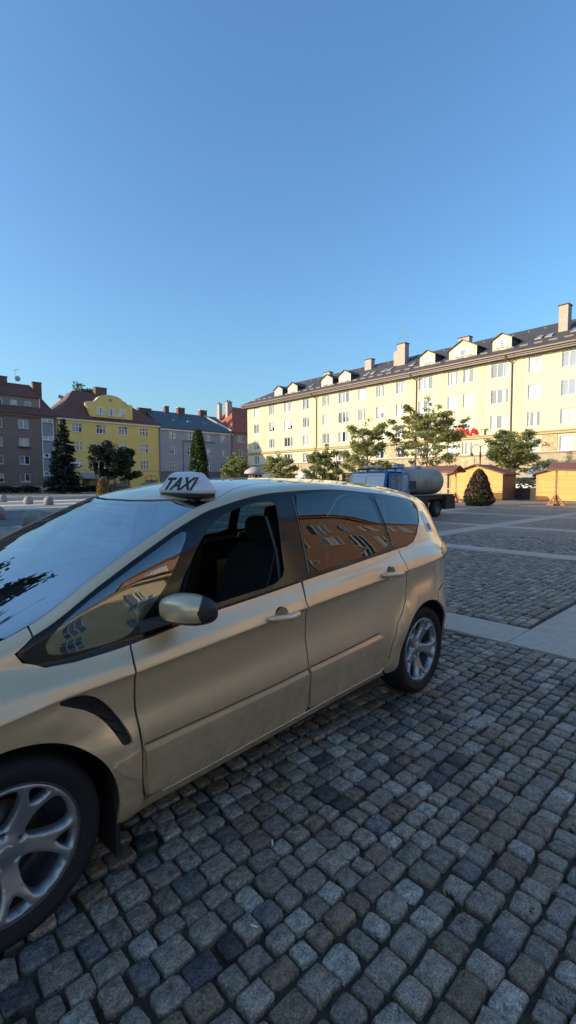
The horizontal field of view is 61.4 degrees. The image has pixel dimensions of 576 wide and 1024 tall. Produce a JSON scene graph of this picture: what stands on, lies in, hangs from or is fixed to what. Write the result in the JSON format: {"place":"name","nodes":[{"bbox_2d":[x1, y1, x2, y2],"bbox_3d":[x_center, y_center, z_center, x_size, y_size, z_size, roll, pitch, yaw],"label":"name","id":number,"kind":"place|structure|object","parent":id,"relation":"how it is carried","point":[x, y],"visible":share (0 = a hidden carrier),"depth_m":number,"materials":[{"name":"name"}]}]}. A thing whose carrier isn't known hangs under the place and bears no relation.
{"place":"outdoors","nodes":[
{"label":"outdoors","id":0,"kind":"place"},
{"bbox_2d":[0,369,56,492],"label":"brown building","id":1,"kind":"structure","parent":0,"point":[28,415],"depth_m":76.57,"materials":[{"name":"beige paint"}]},
{"bbox_2d":[0,473,4,482],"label":"window","id":2,"kind":"structure","parent":1,"relation":"in","point":[1,474],"depth_m":74.19,"materials":[{"name":"white glass"}]},
{"bbox_2d":[18,419,28,428],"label":"window","id":3,"kind":"structure","parent":1,"relation":"in","point":[23,424],"depth_m":75.85,"materials":[{"name":"white glass"}]},
{"bbox_2d":[19,438,28,445],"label":"window","id":4,"kind":"structure","parent":1,"relation":"in","point":[26,440],"depth_m":76.08,"materials":[{"name":"white glass"}]},
{"bbox_2d":[20,474,29,482],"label":"window","id":5,"kind":"structure","parent":1,"relation":"in","point":[24,478],"depth_m":76.38,"materials":[{"name":"white glass"}]},
{"bbox_2d":[20,456,30,464],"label":"window","id":6,"kind":"structure","parent":1,"relation":"in","point":[24,460],"depth_m":76.23,"materials":[{"name":"white"}]},
{"bbox_2d":[42,418,52,422],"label":"window","id":7,"kind":"structure","parent":1,"relation":"in","point":[45,420],"depth_m":78.01,"materials":[{"name":"white glass"}]},
{"bbox_2d":[43,436,52,440],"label":"window","id":8,"kind":"structure","parent":1,"relation":"in","point":[48,438],"depth_m":78.24,"materials":[{"name":"white glass"}]},
{"bbox_2d":[0,499,85,505],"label":"paving bands","id":9,"kind":"object","parent":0,"point":[41,501],"visible":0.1,"depth_m":38.28,"materials":[{"name":"stone"}]},
{"bbox_2d":[0,495,6,501],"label":"bollard","id":10,"kind":"object","parent":9,"relation":"on","point":[3,498],"visible":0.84,"depth_m":38.70,"materials":[{"name":"concrete"}]},
{"bbox_2d":[23,496,32,504],"bbox_3d":[-18.693,-0.828,34.915,0.620,0.616,0.620,-4,5,-43],"label":"bollard","id":11,"kind":"object","parent":9,"relation":"on","point":[27,500],"visible":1,"depth_m":34.68,"materials":[{"name":"concrete"}]},
{"bbox_2d":[44,496,53,504],"bbox_3d":[-16.907,-0.801,34.264,0.620,0.634,0.620,-4,5,-43],"label":"bollard","id":12,"kind":"object","parent":9,"relation":"on","point":[48,500],"visible":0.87,"depth_m":34.03,"materials":[{"name":"concrete"}]},
{"bbox_2d":[0,496,93,526],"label":"road","id":13,"kind":"structure","parent":0,"point":[13,518],"depth_m":24.96,"materials":[{"name":"grey asphalt"}]},
{"bbox_2d":[0,506,5,519],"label":"bollard","id":14,"kind":"object","parent":13,"relation":"on","point":[2,513],"visible":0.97,"depth_m":20.93,"materials":[{"name":"concrete"}]},
{"bbox_2d":[51,387,160,490],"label":"yellow building","id":15,"kind":"structure","parent":0,"point":[98,416],"depth_m":85.61,"materials":[{"name":"paint"}]},
{"bbox_2d":[72,423,82,432],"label":"window","id":16,"kind":"structure","parent":15,"relation":"in","point":[76,427],"depth_m":81.53,"materials":[{"name":"white"}]},
{"bbox_2d":[73,441,82,450],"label":"window","id":17,"kind":"structure","parent":15,"relation":"in","point":[77,444],"depth_m":81.76,"materials":[{"name":"white glass"}]},
{"bbox_2d":[73,459,82,467],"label":"window","id":18,"kind":"structure","parent":15,"relation":"in","point":[78,461],"depth_m":82.00,"materials":[{"name":"white"}]},
{"bbox_2d":[82,479,107,490],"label":"shop window","id":19,"kind":"structure","parent":15,"relation":"in","point":[86,482],"depth_m":83.67,"materials":[{"name":"black glass"}]},
{"bbox_2d":[96,425,105,433],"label":"window","id":20,"kind":"structure","parent":15,"relation":"in","point":[100,429],"depth_m":84.29,"materials":[{"name":"white"}]},
{"bbox_2d":[119,426,127,435],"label":"window","id":21,"kind":"structure","parent":15,"relation":"in","point":[122,430],"depth_m":87.03,"materials":[{"name":"white glass"}]},
{"bbox_2d":[140,428,147,436],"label":"window","id":22,"kind":"structure","parent":15,"relation":"in","point":[143,431],"depth_m":89.82,"materials":[{"name":"white glass"}]},
{"bbox_2d":[140,445,147,452],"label":"window","id":23,"kind":"structure","parent":15,"relation":"in","point":[143,448],"depth_m":89.99,"materials":[{"name":"white glass"}]},
{"bbox_2d":[140,461,148,469],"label":"window","id":24,"kind":"structure","parent":15,"relation":"in","point":[144,464],"depth_m":90.19,"materials":[{"name":"white glass"}]},
{"bbox_2d":[145,475,157,482],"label":"arched window","id":25,"kind":"structure","parent":15,"relation":"in","point":[146,481],"depth_m":91.07,"materials":[{"name":"grey"}]},
{"bbox_2d":[147,406,232,481],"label":"grey building","id":26,"kind":"structure","parent":0,"point":[178,428],"depth_m":97.83,"materials":[{"name":"grey paint"}]},
{"bbox_2d":[169,431,175,438],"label":"window","id":27,"kind":"structure","parent":26,"relation":"in","point":[172,434],"depth_m":93.92,"materials":[{"name":"white glass"}]},
{"bbox_2d":[170,447,176,454],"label":"window","id":28,"kind":"structure","parent":26,"relation":"in","point":[172,449],"depth_m":94.20,"materials":[{"name":"white glass"}]},
{"bbox_2d":[170,462,176,469],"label":"window","id":29,"kind":"structure","parent":26,"relation":"in","point":[172,465],"depth_m":94.24,"materials":[{"name":"white glass"}]},
{"bbox_2d":[217,400,247,477],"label":"pink building","id":30,"kind":"structure","parent":0,"point":[234,419],"depth_m":106.51,"materials":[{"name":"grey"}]},
{"bbox_2d":[237,435,243,442],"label":"window","id":31,"kind":"structure","parent":30,"relation":"in","point":[240,438],"depth_m":105.26,"materials":[{"name":"white glass"}]},
{"bbox_2d":[237,450,243,456],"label":"window","id":32,"kind":"structure","parent":30,"relation":"in","point":[239,452],"depth_m":105.47,"materials":[{"name":"white glass"}]},
{"bbox_2d":[244,467,262,476],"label":"round pavilion","id":33,"kind":"structure","parent":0,"point":[254,471],"depth_m":56.15,"materials":[{"name":"grey"}]},
{"bbox_2d":[0,534,575,1023],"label":"cobblestones","id":34,"kind":"structure","parent":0,"point":[484,584],"depth_m":2.05,"materials":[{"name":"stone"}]},
{"bbox_2d":[0,477,447,952],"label":"taxi car","id":35,"kind":"object","parent":34,"relation":"on","point":[155,645],"visible":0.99,"depth_m":2.33,"materials":[{"name":"beige paint"}]},
{"bbox_2d":[159,471,216,501],"bbox_3d":[-0.552,-0.138,2.645,0.380,0.162,0.147,3,5,44],"label":"taxi sign","id":36,"kind":"object","parent":35,"relation":"attached to","point":[194,486],"visible":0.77,"depth_m":2.55,"materials":[{"name":"white plastic"}]},
{"bbox_2d":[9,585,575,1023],"bbox_3d":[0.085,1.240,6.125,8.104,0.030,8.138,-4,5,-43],"label":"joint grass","id":37,"kind":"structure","parent":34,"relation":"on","point":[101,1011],"depth_m":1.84,"materials":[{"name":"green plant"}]},
{"bbox_2d":[0,491,575,538],"bbox_3d":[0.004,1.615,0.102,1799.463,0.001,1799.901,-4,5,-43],"label":"ground","id":38,"kind":"structure","parent":0,"point":[540,510],"depth_m":20.89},
{"bbox_2d":[0,485,40,492],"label":"hedge","id":39,"kind":"object","parent":38,"relation":"on","point":[19,489],"visible":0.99,"depth_m":72.15,"materials":[{"name":"green plant"}]},
{"bbox_2d":[42,419,85,493],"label":"spruce tree","id":40,"kind":"object","parent":38,"relation":"on","point":[61,471],"visible":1,"depth_m":67.53,"materials":[{"name":"green plant"}]},
{"bbox_2d":[58,381,93,398],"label":"broadleaf tree","id":41,"kind":"object","parent":38,"relation":"on","point":[78,388],"visible":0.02,"depth_m":107.97,"materials":[{"name":"green plant"}]},
{"bbox_2d":[81,485,96,491],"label":"hedge","id":42,"kind":"object","parent":38,"relation":"on","point":[92,488],"visible":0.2,"depth_m":77.28,"materials":[{"name":"green plant"}]},
{"bbox_2d":[91,460,105,478],"bbox_3d":[-23.372,-4.279,60.060,1.920,4.343,0.390,0,4,0],"label":"street lamp","id":43,"kind":"object","parent":38,"relation":"on","point":[92,467],"visible":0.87,"depth_m":59.93,"materials":[{"name":"grey metal"}]},
{"bbox_2d":[94,477,109,496],"bbox_3d":[-16.042,-1.983,41.909,1.273,2.118,1.314,-1,4,-6],"label":"flowering bush","id":44,"kind":"object","parent":38,"relation":"on","point":[102,487],"visible":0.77,"depth_m":41.63,"materials":[{"name":"green plant"}]},
{"bbox_2d":[87,439,142,490],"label":"broadleaf tree","id":45,"kind":"object","parent":38,"relation":"on","point":[119,457],"visible":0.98,"depth_m":69.26,"materials":[{"name":"green plant"}]},
{"bbox_2d":[107,483,129,491],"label":"parked car","id":46,"kind":"object","parent":38,"relation":"on","point":[119,486],"visible":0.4,"depth_m":75.72,"materials":[{"name":"grey paint"}]},
{"bbox_2d":[188,428,208,478],"bbox_3d":[-11.482,-6.508,62.641,3.069,8.670,2.989,-4,5,-43],"label":"thuja tree","id":47,"kind":"object","parent":38,"relation":"on","point":[198,460],"visible":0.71,"depth_m":61.84,"materials":[{"name":"green plant"}]},
{"bbox_2d":[333,454,340,480],"bbox_3d":[5.083,-3.781,50.511,0.390,4.393,1.920,2,4,27],"label":"street lamp","id":48,"kind":"object","parent":38,"relation":"on","point":[337,463],"visible":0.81,"depth_m":50.41,"materials":[{"name":"grey metal"}]},
{"bbox_2d":[337,418,392,475],"bbox_3d":[7.505,-5.329,47.870,5.313,7.807,5.379,0,4,-2],"label":"broadleaf tree","id":49,"kind":"object","parent":38,"relation":"on","point":[364,446],"visible":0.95,"depth_m":47.20,"materials":[{"name":"green plant"}]},
{"bbox_2d":[340,463,454,516],"bbox_3d":[5.508,-0.936,21.243,6.280,2.398,3.680,-4,5,-43],"label":"tanker truck","id":50,"kind":"object","parent":38,"relation":"on","point":[424,485],"visible":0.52,"depth_m":20.97,"materials":[{"name":"blue metal"}]},
{"bbox_2d":[405,465,465,502],"bbox_3d":[11.032,-2.202,38.041,1.900,2.780,5.600,-4,5,-43],"label":"market stand","id":51,"kind":"object","parent":38,"relation":"on","point":[455,469],"visible":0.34,"depth_m":36.41,"materials":[{"name":"brown wood"}]},
{"bbox_2d":[463,468,495,505],"bbox_3d":[12.518,-1.617,31.776,2.110,2.553,2.108,-4,5,-43],"label":"flowering bush","id":52,"kind":"object","parent":38,"relation":"on","point":[478,491],"visible":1,"depth_m":31.26,"materials":[{"name":"green plant"}]},
{"bbox_2d":[546,462,575,505],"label":"market stand","id":53,"kind":"object","parent":38,"relation":"on","point":[566,466],"visible":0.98,"depth_m":31.22,"materials":[{"name":"brown wood"}]},
{"bbox_2d":[0,493,575,508],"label":"pavement","id":54,"kind":"structure","parent":0,"point":[31,506],"depth_m":35.63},
{"bbox_2d":[5,495,95,510],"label":"kerb","id":55,"kind":"structure","parent":54,"relation":"on","point":[39,508],"depth_m":29.01,"materials":[{"name":"stone"}]},
{"bbox_2d":[219,452,249,477],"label":"broadleaf tree","id":56,"kind":"object","parent":54,"relation":"on","point":[238,467],"visible":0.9,"depth_m":68.76,"materials":[{"name":"green plant"}]},
{"bbox_2d":[261,450,300,477],"bbox_3d":[-0.849,-5.022,61.317,4.887,5.556,4.567,-4,5,-43],"label":"broadleaf tree","id":57,"kind":"object","parent":54,"relation":"on","point":[270,466],"visible":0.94,"depth_m":60.55,"materials":[{"name":"green plant"}]},
{"bbox_2d":[301,444,343,480],"bbox_3d":[3.991,-4.845,55.010,4.922,5.962,4.021,1,4,16],"label":"broadleaf tree","id":58,"kind":"object","parent":54,"relation":"on","point":[318,459],"visible":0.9,"depth_m":54.45,"materials":[{"name":"green plant"}]},
{"bbox_2d":[240,302,575,492],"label":"apartment building","id":59,"kind":"structure","parent":54,"relation":"on","point":[520,381],"depth_m":62.13,"materials":[{"name":"beige paint"}]},
{"bbox_2d":[285,402,291,412],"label":"window","id":60,"kind":"structure","parent":59,"relation":"in","point":[288,406],"depth_m":84.54,"materials":[{"name":"white"}]},
{"bbox_2d":[285,420,291,429],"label":"window","id":61,"kind":"structure","parent":59,"relation":"in","point":[288,423],"depth_m":84.74,"materials":[{"name":"white"}]},
{"bbox_2d":[285,437,292,446],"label":"window","id":62,"kind":"structure","parent":59,"relation":"in","point":[288,441],"depth_m":84.91,"materials":[{"name":"white"}]},
{"bbox_2d":[302,435,308,445],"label":"window","id":63,"kind":"structure","parent":59,"relation":"in","point":[305,438],"depth_m":81.57,"materials":[{"name":"white glass"}]},
{"bbox_2d":[303,399,308,409],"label":"window","id":64,"kind":"structure","parent":59,"relation":"in","point":[305,402],"depth_m":81.14,"materials":[{"name":"white"}]},
{"bbox_2d":[303,417,308,427],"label":"window","id":65,"kind":"structure","parent":59,"relation":"in","point":[305,420],"depth_m":81.32,"materials":[{"name":"white"}]},
{"bbox_2d":[322,395,328,406],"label":"window","id":66,"kind":"structure","parent":59,"relation":"in","point":[325,398],"depth_m":77.78,"materials":[{"name":"white"}]},
{"bbox_2d":[322,414,328,425],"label":"window","id":67,"kind":"structure","parent":59,"relation":"in","point":[325,417],"depth_m":77.92,"materials":[{"name":"white"}]},
{"bbox_2d":[323,433,328,443],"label":"window","id":68,"kind":"structure","parent":59,"relation":"in","point":[325,436],"depth_m":78.11,"materials":[{"name":"white glass"}]},
{"bbox_2d":[338,411,348,423],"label":"window","id":69,"kind":"structure","parent":59,"relation":"in","point":[343,416],"depth_m":75.06,"materials":[{"name":"white"}]},
{"bbox_2d":[338,431,348,442],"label":"window","id":70,"kind":"structure","parent":59,"relation":"in","point":[343,436],"depth_m":75.27,"materials":[{"name":"white glass"}]},
{"bbox_2d":[339,392,348,403],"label":"window","id":71,"kind":"structure","parent":59,"relation":"in","point":[343,397],"depth_m":74.88,"materials":[{"name":"white"}]},
{"bbox_2d":[344,473,351,480],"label":"shop window","id":72,"kind":"structure","parent":59,"relation":"in","point":[347,478],"depth_m":75.45,"materials":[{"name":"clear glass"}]},
{"bbox_2d":[359,409,364,420],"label":"window","id":73,"kind":"structure","parent":59,"relation":"in","point":[361,412],"depth_m":72.29,"materials":[{"name":"white"}]},
{"bbox_2d":[359,388,365,400],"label":"window","id":74,"kind":"structure","parent":59,"relation":"in","point":[362,392],"depth_m":72.11,"materials":[{"name":"white"}]},
{"bbox_2d":[377,385,383,397],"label":"window","id":75,"kind":"structure","parent":59,"relation":"in","point":[380,389],"depth_m":69.62,"materials":[{"name":"white glass"}]},
{"bbox_2d":[377,406,383,418],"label":"window","id":76,"kind":"structure","parent":59,"relation":"in","point":[380,410],"depth_m":69.79,"materials":[{"name":"white"}]},
{"bbox_2d":[395,403,404,416],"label":"window","id":77,"kind":"structure","parent":59,"relation":"in","point":[399,411],"depth_m":67.40,"materials":[{"name":"white"}]},
{"bbox_2d":[396,381,404,394],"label":"window","id":78,"kind":"structure","parent":59,"relation":"in","point":[400,386],"depth_m":67.10,"materials":[{"name":"white glass"}]},
{"bbox_2d":[418,399,431,413],"bbox_3d":[18.187,-13.960,64.230,0.260,1.690,2.180,-3,5,-42],"label":"window","id":79,"kind":"structure","parent":59,"relation":"in","point":[422,404],"depth_m":64.46,"materials":[{"name":"white"}]},
{"bbox_2d":[418,445,431,456],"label":"window","id":80,"kind":"structure","parent":59,"relation":"in","point":[430,446],"depth_m":64.63,"materials":[{"name":"white"}]},
{"bbox_2d":[419,376,432,390],"bbox_3d":[18.178,-16.954,64.041,0.260,1.690,2.180,-3,5,-42],"label":"window","id":81,"kind":"structure","parent":59,"relation":"in","point":[426,383],"depth_m":64.16,"materials":[{"name":"white glass"}]},
{"bbox_2d":[447,443,456,455],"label":"window","id":82,"kind":"structure","parent":59,"relation":"in","point":[448,450],"depth_m":61.70,"materials":[{"name":"white glass"}]},
{"bbox_2d":[448,396,456,409],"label":"window","id":83,"kind":"structure","parent":59,"relation":"in","point":[452,401],"depth_m":61.37,"materials":[{"name":"white"}]},
{"bbox_2d":[448,371,457,385],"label":"window","id":84,"kind":"structure","parent":59,"relation":"in","point":[453,376],"depth_m":61.16,"materials":[{"name":"white"}]},
{"bbox_2d":[462,442,471,454],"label":"window","id":85,"kind":"structure","parent":59,"relation":"in","point":[466,446],"depth_m":60.27,"materials":[{"name":"white"}]},
{"bbox_2d":[457,428,478,435],"bbox_3d":[21.298,-9.869,60.410,0.210,0.889,5.100,-3,5,-42],"label":"shop sign","id":86,"kind":"object","parent":59,"relation":"attached to","point":[467,429],"visible":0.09,"depth_m":59.43,"materials":[{"name":"red plastic"}]},
{"bbox_2d":[463,393,472,407],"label":"window","id":87,"kind":"structure","parent":59,"relation":"in","point":[467,398],"depth_m":59.79,"materials":[{"name":"white"}]},
{"bbox_2d":[463,418,472,431],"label":"window","id":88,"kind":"structure","parent":59,"relation":"in","point":[470,422],"depth_m":59.79,"materials":[{"name":"white"}]},
{"bbox_2d":[463,368,473,383],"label":"window","id":89,"kind":"structure","parent":59,"relation":"in","point":[469,373],"depth_m":59.63,"materials":[{"name":"white glass"}]},
{"bbox_2d":[491,414,507,429],"bbox_3d":[24.805,-10.531,56.992,0.260,1.660,2.180,-3,5,-42],"label":"window","id":90,"kind":"structure","parent":59,"relation":"in","point":[498,422],"depth_m":57.06,"materials":[{"name":"white"}]},
{"bbox_2d":[491,388,508,404],"bbox_3d":[24.797,-13.510,56.804,0.260,1.690,2.180,-3,5,-42],"label":"window","id":91,"kind":"structure","parent":59,"relation":"in","point":[497,396],"depth_m":56.88,"materials":[{"name":"white"}]},
{"bbox_2d":[492,362,508,378],"bbox_3d":[24.789,-16.504,56.615,0.260,1.690,2.180,-3,5,-42],"label":"window","id":92,"kind":"structure","parent":59,"relation":"in","point":[501,370],"depth_m":56.71,"materials":[{"name":"white glass"}]},
{"bbox_2d":[527,411,539,426],"bbox_3d":[27.396,-10.354,54.084,0.260,1.660,1.480,-3,5,-42],"label":"window","id":93,"kind":"structure","parent":59,"relation":"in","point":[533,417],"depth_m":54.16,"materials":[{"name":"white"}]},
{"bbox_2d":[528,384,540,399],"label":"window","id":94,"kind":"structure","parent":59,"relation":"in","point":[534,393],"depth_m":53.95,"materials":[{"name":"white"}]},
{"bbox_2d":[529,437,539,451],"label":"window","id":95,"kind":"structure","parent":59,"relation":"in","point":[536,448],"depth_m":54.12,"materials":[{"name":"white glass"}]},
{"bbox_2d":[529,356,541,372],"bbox_3d":[27.379,-16.327,53.707,0.260,1.690,1.480,-3,5,-42],"label":"window","id":96,"kind":"structure","parent":59,"relation":"in","point":[535,363],"depth_m":53.75,"materials":[{"name":"white"}]},
{"bbox_2d":[560,435,573,450],"bbox_3d":[29.696,-7.339,51.689,0.260,1.590,1.480,-3,5,-42],"label":"window","id":97,"kind":"structure","parent":59,"relation":"in","point":[566,442],"depth_m":51.74,"materials":[{"name":"white glass"}]},
{"bbox_2d":[560,407,574,423],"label":"window","id":98,"kind":"structure","parent":59,"relation":"in","point":[567,414],"depth_m":51.55,"materials":[{"name":"white"}]},
{"bbox_2d":[561,350,575,367],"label":"window","id":99,"kind":"structure","parent":59,"relation":"in","point":[569,357],"depth_m":51.19,"materials":[{"name":"white glass"}]},
{"bbox_2d":[561,379,575,395],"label":"window","id":100,"kind":"structure","parent":59,"relation":"in","point":[568,386],"depth_m":51.37,"materials":[{"name":"white glass"}]},
{"bbox_2d":[384,396,470,466],"bbox_3d":[13.636,-6.371,47.761,7.916,9.864,7.456,-4,5,-43],"label":"broadleaf tree","id":101,"kind":"object","parent":54,"relation":"on","point":[445,433],"visible":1,"depth_m":47.12,"materials":[{"name":"green plant"}]},
{"bbox_2d":[469,444,490,463],"bbox_3d":[17.499,-3.694,44.217,1.920,4.943,0.390,0,4,5],"label":"street lamp","id":102,"kind":"object","parent":54,"relation":"on","point":[480,446],"visible":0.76,"depth_m":44.07,"materials":[{"name":"grey metal"}]},
{"bbox_2d":[445,464,519,499],"bbox_3d":[17.010,-2.661,42.506,3.250,2.980,5.200,-4,5,-43],"label":"market hut","id":103,"kind":"object","parent":54,"relation":"on","point":[502,483],"visible":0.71,"depth_m":41.13,"materials":[{"name":"brown"}]},
{"bbox_2d":[484,429,551,473],"bbox_3d":[20.981,-4.608,45.072,5.178,6.651,5.859,-4,5,-43],"label":"broadleaf tree","id":104,"kind":"object","parent":54,"relation":"on","point":[521,454],"visible":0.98,"depth_m":44.40,"materials":[{"name":"green plant"}]},
{"bbox_2d":[515,488,535,499],"bbox_3d":[20.292,-1.519,40.928,0.550,1.000,1.900,-4,5,-43],"label":"planter","id":105,"kind":"object","parent":54,"relation":"on","point":[527,494],"visible":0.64,"depth_m":40.83,"materials":[{"name":"grey"}]},
{"bbox_2d":[515,478,535,496],"bbox_3d":[20.314,-1.989,40.900,0.912,1.786,2.192,-4,5,-43],"label":"hedge","id":106,"kind":"object","parent":105,"relation":"in","point":[531,484],"visible":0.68,"depth_m":40.95,"materials":[{"name":"green plant"}]},
{"bbox_2d":[516,477,535,487],"bbox_3d":[23.379,-2.430,47.257,4.908,1.995,1.972,3,5,42],"label":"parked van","id":107,"kind":"object","parent":54,"relation":"on","point":[522,478],"visible":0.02,"depth_m":46.64,"materials":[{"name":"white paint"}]},
{"bbox_2d":[532,470,575,500],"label":"market hut","id":108,"kind":"object","parent":54,"relation":"on","point":[545,485],"visible":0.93,"depth_m":37.62,"materials":[{"name":"brown"}]},
{"bbox_2d":[0,0,575,538],"label":"sky","id":109,"kind":"structure","parent":0,"point":[204,204],"materials":[{"name":"blue"}]},
{"bbox_2d":[14,505,575,661],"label":"paving strips","id":110,"kind":"object","parent":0,"point":[555,635],"visible":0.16,"depth_m":5.38,"materials":[{"name":"stone"}]},
{"bbox_2d":[22,510,41,527],"bbox_3d":[-9.104,0.251,17.244,0.620,0.634,0.620,-4,5,-43],"label":"bollard","id":111,"kind":"object","parent":110,"relation":"on","point":[30,517],"visible":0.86,"depth_m":17.00,"materials":[{"name":"concrete"}]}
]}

